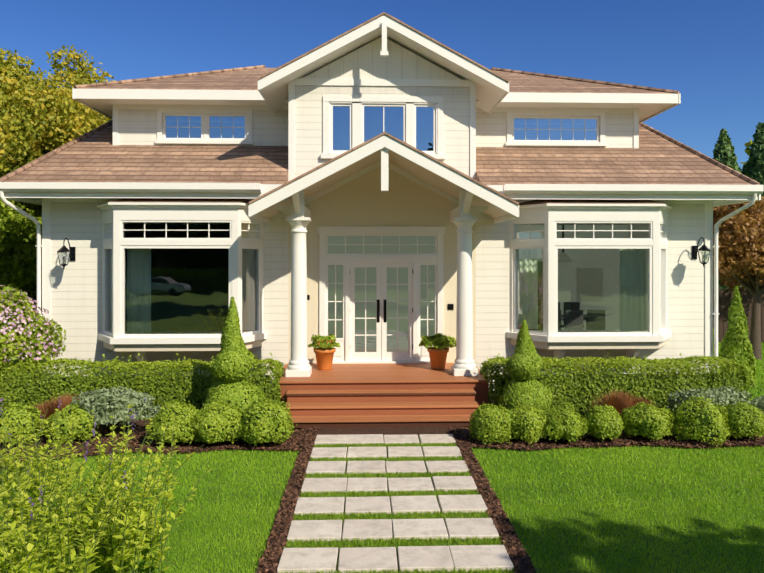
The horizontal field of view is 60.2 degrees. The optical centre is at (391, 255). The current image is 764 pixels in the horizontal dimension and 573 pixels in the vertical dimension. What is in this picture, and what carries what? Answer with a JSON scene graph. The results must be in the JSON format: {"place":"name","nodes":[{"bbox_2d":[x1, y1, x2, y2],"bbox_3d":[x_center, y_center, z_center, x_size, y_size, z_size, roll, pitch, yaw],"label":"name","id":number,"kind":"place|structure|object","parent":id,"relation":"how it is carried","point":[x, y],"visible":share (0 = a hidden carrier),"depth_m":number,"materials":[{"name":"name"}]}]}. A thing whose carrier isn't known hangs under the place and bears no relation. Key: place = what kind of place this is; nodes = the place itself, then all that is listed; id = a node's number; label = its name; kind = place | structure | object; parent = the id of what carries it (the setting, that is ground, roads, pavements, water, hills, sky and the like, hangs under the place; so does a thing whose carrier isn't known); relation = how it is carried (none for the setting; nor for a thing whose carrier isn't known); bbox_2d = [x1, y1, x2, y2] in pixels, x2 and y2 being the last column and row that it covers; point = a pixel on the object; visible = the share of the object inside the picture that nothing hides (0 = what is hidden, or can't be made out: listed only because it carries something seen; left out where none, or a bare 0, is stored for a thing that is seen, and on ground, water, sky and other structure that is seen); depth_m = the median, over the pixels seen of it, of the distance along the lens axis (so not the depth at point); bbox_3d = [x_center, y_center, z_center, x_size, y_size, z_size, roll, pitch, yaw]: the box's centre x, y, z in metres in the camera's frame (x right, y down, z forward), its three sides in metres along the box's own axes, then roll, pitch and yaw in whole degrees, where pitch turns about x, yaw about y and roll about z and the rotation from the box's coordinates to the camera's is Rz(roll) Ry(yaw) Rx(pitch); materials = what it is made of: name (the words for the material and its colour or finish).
{"place":"outdoors","nodes":[
{"label":"outdoors","id":0,"kind":"place"},
{"bbox_2d":[51,37,704,381],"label":"house walls","id":1,"kind":"structure","parent":0,"point":[76,285],"depth_m":13.54,"materials":[{"name":"beige wood"}]},
{"bbox_2d":[57,238,75,268],"bbox_3d":[-6.425,-0.048,13.057,0.236,0.621,0.518,0,0,-2],"label":"wall lantern","id":2,"kind":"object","parent":1,"relation":"attached to","point":[72,253],"depth_m":12.92,"materials":[{"name":"black metal"}]},
{"bbox_2d":[0,12,759,206],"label":"house roof","id":3,"kind":"structure","parent":1,"relation":"on","point":[97,155],"depth_m":14.00,"materials":[{"name":"brown tile"}]},
{"bbox_2d":[692,237,710,266],"bbox_3d":[6.318,-0.078,13.494,0.236,0.621,0.518,0,0,-2],"label":"wall lantern","id":4,"kind":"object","parent":1,"relation":"attached to","point":[703,259],"depth_m":13.35,"materials":[{"name":"black metal"}]},
{"bbox_2d":[109,224,648,359],"bbox_3d":[-0.235,-0.623,15.355,13.490,5.880,4.548,0,0,-2],"label":"house interior","id":5,"kind":"object","parent":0,"point":[592,276],"depth_m":16.65,"materials":[{"name":"glass"}]},
{"bbox_2d":[0,297,763,572],"bbox_3d":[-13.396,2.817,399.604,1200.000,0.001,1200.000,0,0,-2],"label":"lawn ground","id":6,"kind":"structure","parent":0,"point":[687,551],"depth_m":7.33,"materials":[{"name":"green plant"}]},
{"bbox_2d":[0,199,34,288],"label":"tree","id":7,"kind":"object","parent":6,"relation":"on","point":[12,221],"visible":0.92,"depth_m":15.20,"materials":[{"name":"green plant"}]},
{"bbox_2d":[10,201,29,210],"bbox_3d":[-13.185,0.298,19.183,4.663,5.065,4.855,0,0,-2],"label":"tree","id":8,"kind":"object","parent":6,"relation":"on","point":[22,204],"visible":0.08,"depth_m":19.76,"materials":[{"name":"green plant"}]},
{"bbox_2d":[0,208,41,361],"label":"tree","id":9,"kind":"object","parent":6,"relation":"on","point":[30,288],"visible":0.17,"depth_m":16.32,"materials":[{"name":"green plant"}]},
{"bbox_2d":[0,395,78,511],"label":"shrub","id":10,"kind":"object","parent":6,"relation":"on","point":[46,447],"visible":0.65,"depth_m":7.91,"materials":[{"name":"green plant"}]},
{"bbox_2d":[0,45,114,177],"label":"tree","id":11,"kind":"object","parent":6,"relation":"on","point":[39,118],"visible":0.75,"depth_m":16.13,"materials":[{"name":"yellow plant"}]},
{"bbox_2d":[15,119,105,216],"bbox_3d":[-11.342,-1.002,23.818,6.932,7.652,5.220,0,0,27],"label":"tree","id":12,"kind":"object","parent":6,"relation":"on","point":[36,209],"depth_m":23.27,"materials":[{"name":"green plant"}]},
{"bbox_2d":[0,398,210,572],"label":"shrub","id":13,"kind":"object","parent":6,"relation":"on","point":[22,535],"visible":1,"depth_m":5.73,"materials":[{"name":"green plant"}]},
{"bbox_2d":[0,394,763,572],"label":"mulch beds","id":14,"kind":"object","parent":6,"relation":"on","point":[139,423],"depth_m":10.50,"materials":[{"name":"brown wood"}]},
{"bbox_2d":[0,402,43,443],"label":"boxwood bush","id":15,"kind":"object","parent":14,"relation":"on","point":[20,417],"visible":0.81,"depth_m":9.56,"materials":[{"name":"green plant"}]},
{"bbox_2d":[0,284,66,367],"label":"flowering shrub","id":16,"kind":"object","parent":14,"relation":"on","point":[27,330],"visible":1,"depth_m":11.66,"materials":[{"name":"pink plant"}]},
{"bbox_2d":[31,401,52,431],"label":"bronze shrub","id":17,"kind":"object","parent":14,"relation":"on","point":[40,408],"visible":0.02,"depth_m":10.44,"materials":[{"name":"brown plant"}]},
{"bbox_2d":[44,400,100,440],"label":"boxwood bush","id":18,"kind":"object","parent":14,"relation":"on","point":[84,427],"visible":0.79,"depth_m":9.70,"materials":[{"name":"green plant"}]},
{"bbox_2d":[40,391,108,427],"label":"bronze shrub","id":19,"kind":"object","parent":14,"relation":"on","point":[65,401],"visible":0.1,"depth_m":10.50,"materials":[{"name":"brown plant"}]},
{"bbox_2d":[69,386,166,433],"bbox_3d":[-4.288,2.427,10.282,1.495,0.793,1.182,0,0,-39],"label":"grey shrub","id":20,"kind":"object","parent":14,"relation":"on","point":[101,402],"visible":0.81,"depth_m":10.03,"materials":[{"name":"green plant"}]},
{"bbox_2d":[0,353,284,419],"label":"hedge","id":21,"kind":"object","parent":14,"relation":"on","point":[43,387],"visible":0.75,"depth_m":11.28,"materials":[{"name":"green plant"}]},
{"bbox_2d":[143,399,198,445],"bbox_3d":[-3.190,2.441,9.721,0.919,0.632,0.836,0,0,-38],"label":"boxwood bush","id":22,"kind":"object","parent":14,"relation":"on","point":[180,433],"visible":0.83,"depth_m":9.49,"materials":[{"name":"green plant"}]},
{"bbox_2d":[187,399,243,443],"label":"boxwood bush","id":23,"kind":"object","parent":14,"relation":"on","point":[215,424],"visible":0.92,"depth_m":9.50,"materials":[{"name":"green plant"}]},
{"bbox_2d":[201,296,264,430],"bbox_3d":[-2.525,1.730,10.536,1.012,2.174,0.996,0,0,-2],"label":"topiary bush","id":24,"kind":"object","parent":14,"relation":"on","point":[232,387],"visible":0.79,"depth_m":10.37,"materials":[{"name":"green plant"}]},
{"bbox_2d":[236,392,297,445],"bbox_3d":[-1.870,2.394,9.726,0.945,0.720,0.898,0,0,-2],"label":"boxwood bush","id":25,"kind":"object","parent":14,"relation":"on","point":[264,421],"visible":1,"depth_m":9.48,"materials":[{"name":"green plant"}]},
{"bbox_2d":[273,363,487,427],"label":"porch steps","id":26,"kind":"structure","parent":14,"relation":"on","point":[378,395],"depth_m":11.36,"materials":[{"name":"brown wood"}]},
{"bbox_2d":[286,217,311,376],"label":"porch column","id":27,"kind":"structure","parent":26,"relation":"on","point":[299,365],"depth_m":12.05,"materials":[{"name":"white wood"}]},
{"bbox_2d":[308,334,339,369],"bbox_3d":[-1.309,1.854,12.771,0.646,0.686,0.558,0,0,-2],"label":"flower pot","id":28,"kind":"object","parent":26,"relation":"on","point":[324,349],"visible":1,"depth_m":12.66,"materials":[{"name":"ceramic"}]},
{"bbox_2d":[419,333,455,369],"bbox_3d":[0.939,1.845,12.841,0.863,0.704,0.653,0,0,-2],"label":"flower pot","id":29,"kind":"object","parent":26,"relation":"on","point":[441,344],"visible":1,"depth_m":12.73,"materials":[{"name":"ceramic"}]},
{"bbox_2d":[451,217,477,375],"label":"porch column","id":30,"kind":"structure","parent":26,"relation":"on","point":[464,364],"depth_m":12.15,"materials":[{"name":"white wood"}]},
{"bbox_2d":[468,401,512,444],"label":"boxwood bush","id":31,"kind":"object","parent":14,"relation":"on","point":[489,423],"visible":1,"depth_m":9.67,"materials":[{"name":"green plant"}]},
{"bbox_2d":[502,403,548,446],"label":"boxwood bush","id":32,"kind":"object","parent":14,"relation":"on","point":[527,423],"visible":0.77,"depth_m":9.74,"materials":[{"name":"green plant"}]},
{"bbox_2d":[498,320,553,414],"bbox_3d":[2.248,1.942,11.096,0.910,1.750,0.902,0,0,-2],"label":"topiary bush","id":33,"kind":"object","parent":14,"relation":"on","point":[522,369],"visible":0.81,"depth_m":10.91,"materials":[{"name":"green plant"}]},
{"bbox_2d":[542,399,590,441],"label":"boxwood bush","id":34,"kind":"object","parent":14,"relation":"on","point":[564,424],"visible":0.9,"depth_m":9.65,"materials":[{"name":"green plant"}]},
{"bbox_2d":[581,403,626,441],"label":"boxwood bush","id":35,"kind":"object","parent":14,"relation":"on","point":[606,421],"visible":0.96,"depth_m":9.76,"materials":[{"name":"green plant"}]},
{"bbox_2d":[480,351,749,415],"bbox_3d":[3.978,2.302,11.931,4.685,1.082,0.931,0,0,-2],"label":"hedge","id":36,"kind":"object","parent":14,"relation":"on","point":[580,390],"visible":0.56,"depth_m":11.59,"materials":[{"name":"green plant"}]},
{"bbox_2d":[588,390,649,425],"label":"bronze grass","id":37,"kind":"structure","parent":14,"relation":"on","point":[620,401],"depth_m":10.80,"materials":[{"name":"brown plant"}]},
{"bbox_2d":[620,401,675,439],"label":"boxwood bush","id":38,"kind":"object","parent":14,"relation":"on","point":[648,420],"visible":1,"depth_m":9.85,"materials":[{"name":"green plant"}]},
{"bbox_2d":[633,395,666,409],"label":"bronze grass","id":39,"kind":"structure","parent":14,"relation":"on","point":[642,399],"depth_m":11.01,"materials":[{"name":"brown plant"}]},
{"bbox_2d":[671,391,733,446],"bbox_3d":[4.653,2.410,9.937,0.898,0.744,0.906,0,0,30],"label":"boxwood bush","id":40,"kind":"object","parent":14,"relation":"on","point":[703,422],"visible":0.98,"depth_m":9.74,"materials":[{"name":"green plant"}]},
{"bbox_2d":[665,385,751,410],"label":"grey shrub","id":41,"kind":"object","parent":14,"relation":"on","point":[732,395],"visible":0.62,"depth_m":10.82,"materials":[{"name":"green plant"}]},
{"bbox_2d":[719,399,763,438],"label":"boxwood bush","id":42,"kind":"object","parent":14,"relation":"on","point":[746,420],"visible":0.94,"depth_m":9.81,"materials":[{"name":"green plant"}]},
{"bbox_2d":[746,395,763,413],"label":"grey shrub","id":43,"kind":"object","parent":14,"relation":"on","point":[757,402],"visible":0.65,"depth_m":10.60,"materials":[{"name":"green plant"}]},
{"bbox_2d":[0,15,763,390],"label":"house trim","id":44,"kind":"structure","parent":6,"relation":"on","point":[542,119],"depth_m":13.28,"materials":[{"name":"white wood"}]},
{"bbox_2d":[0,191,42,370],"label":"downspout","id":45,"kind":"object","parent":44,"relation":"attached to","point":[25,214],"visible":0.5,"depth_m":13.18,"materials":[{"name":"white metal"}]},
{"bbox_2d":[712,194,756,371],"bbox_3d":[6.871,0.771,13.322,0.225,4.048,0.970,0,0,-25],"label":"downspout","id":46,"kind":"object","parent":44,"relation":"attached to","point":[728,216],"visible":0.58,"depth_m":13.65,"materials":[{"name":"white metal"}]},
{"bbox_2d":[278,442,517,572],"bbox_3d":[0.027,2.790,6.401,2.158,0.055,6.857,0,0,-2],"label":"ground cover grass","id":47,"kind":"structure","parent":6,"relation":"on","point":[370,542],"depth_m":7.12,"materials":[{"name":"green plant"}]},
{"bbox_2d":[712,128,741,288],"bbox_3d":[15.236,-1.469,30.425,4.434,8.853,4.460,0,0,25],"label":"conifer tree","id":48,"kind":"object","parent":6,"relation":"on","point":[723,152],"visible":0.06,"depth_m":30.04,"materials":[{"name":"green plant"}]},
{"bbox_2d":[713,196,763,359],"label":"autumn tree","id":49,"kind":"object","parent":6,"relation":"on","point":[741,241],"visible":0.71,"depth_m":17.24,"materials":[{"name":"orange plant"}]},
{"bbox_2d":[719,286,757,386],"bbox_3d":[7.517,1.730,14.405,0.842,2.173,0.792,0,0,29],"label":"conical topiary","id":50,"kind":"object","parent":6,"relation":"on","point":[736,346],"visible":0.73,"depth_m":14.24,"materials":[{"name":"green plant"}]},
{"bbox_2d":[713,288,763,341],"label":"fence","id":51,"kind":"object","parent":6,"relation":"on","point":[725,296],"visible":0.21,"depth_m":21.22,"materials":[{"name":"brown wood"}]},
{"bbox_2d":[713,199,763,288],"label":"autumn tree","id":52,"kind":"object","parent":6,"relation":"on","point":[727,283],"depth_m":21.41,"materials":[{"name":"orange plant"}]},
{"bbox_2d":[739,138,752,171],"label":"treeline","id":53,"kind":"object","parent":6,"relation":"on","point":[747,145],"depth_m":48.50,"materials":[{"name":"green plant"}]},
{"bbox_2d":[741,122,763,202],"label":"conifer tree","id":54,"kind":"object","parent":6,"relation":"on","point":[753,168],"visible":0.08,"depth_m":32.19,"materials":[{"name":"green plant"}]},
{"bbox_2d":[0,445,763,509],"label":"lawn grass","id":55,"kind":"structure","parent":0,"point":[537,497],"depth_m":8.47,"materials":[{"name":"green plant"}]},
{"bbox_2d":[0,0,763,168],"label":"sky","id":56,"kind":"structure","parent":0,"point":[711,52],"materials":[{"name":"blue"}]},
{"bbox_2d":[277,434,513,572],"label":"stepping stone path","id":57,"kind":"structure","parent":0,"point":[426,558],"depth_m":7.17,"materials":[{"name":"grey stone"}]},
{"bbox_2d":[713,342,763,402],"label":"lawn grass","id":58,"kind":"structure","parent":0,"point":[761,373],"depth_m":15.19,"materials":[{"name":"green plant"}]}
]}

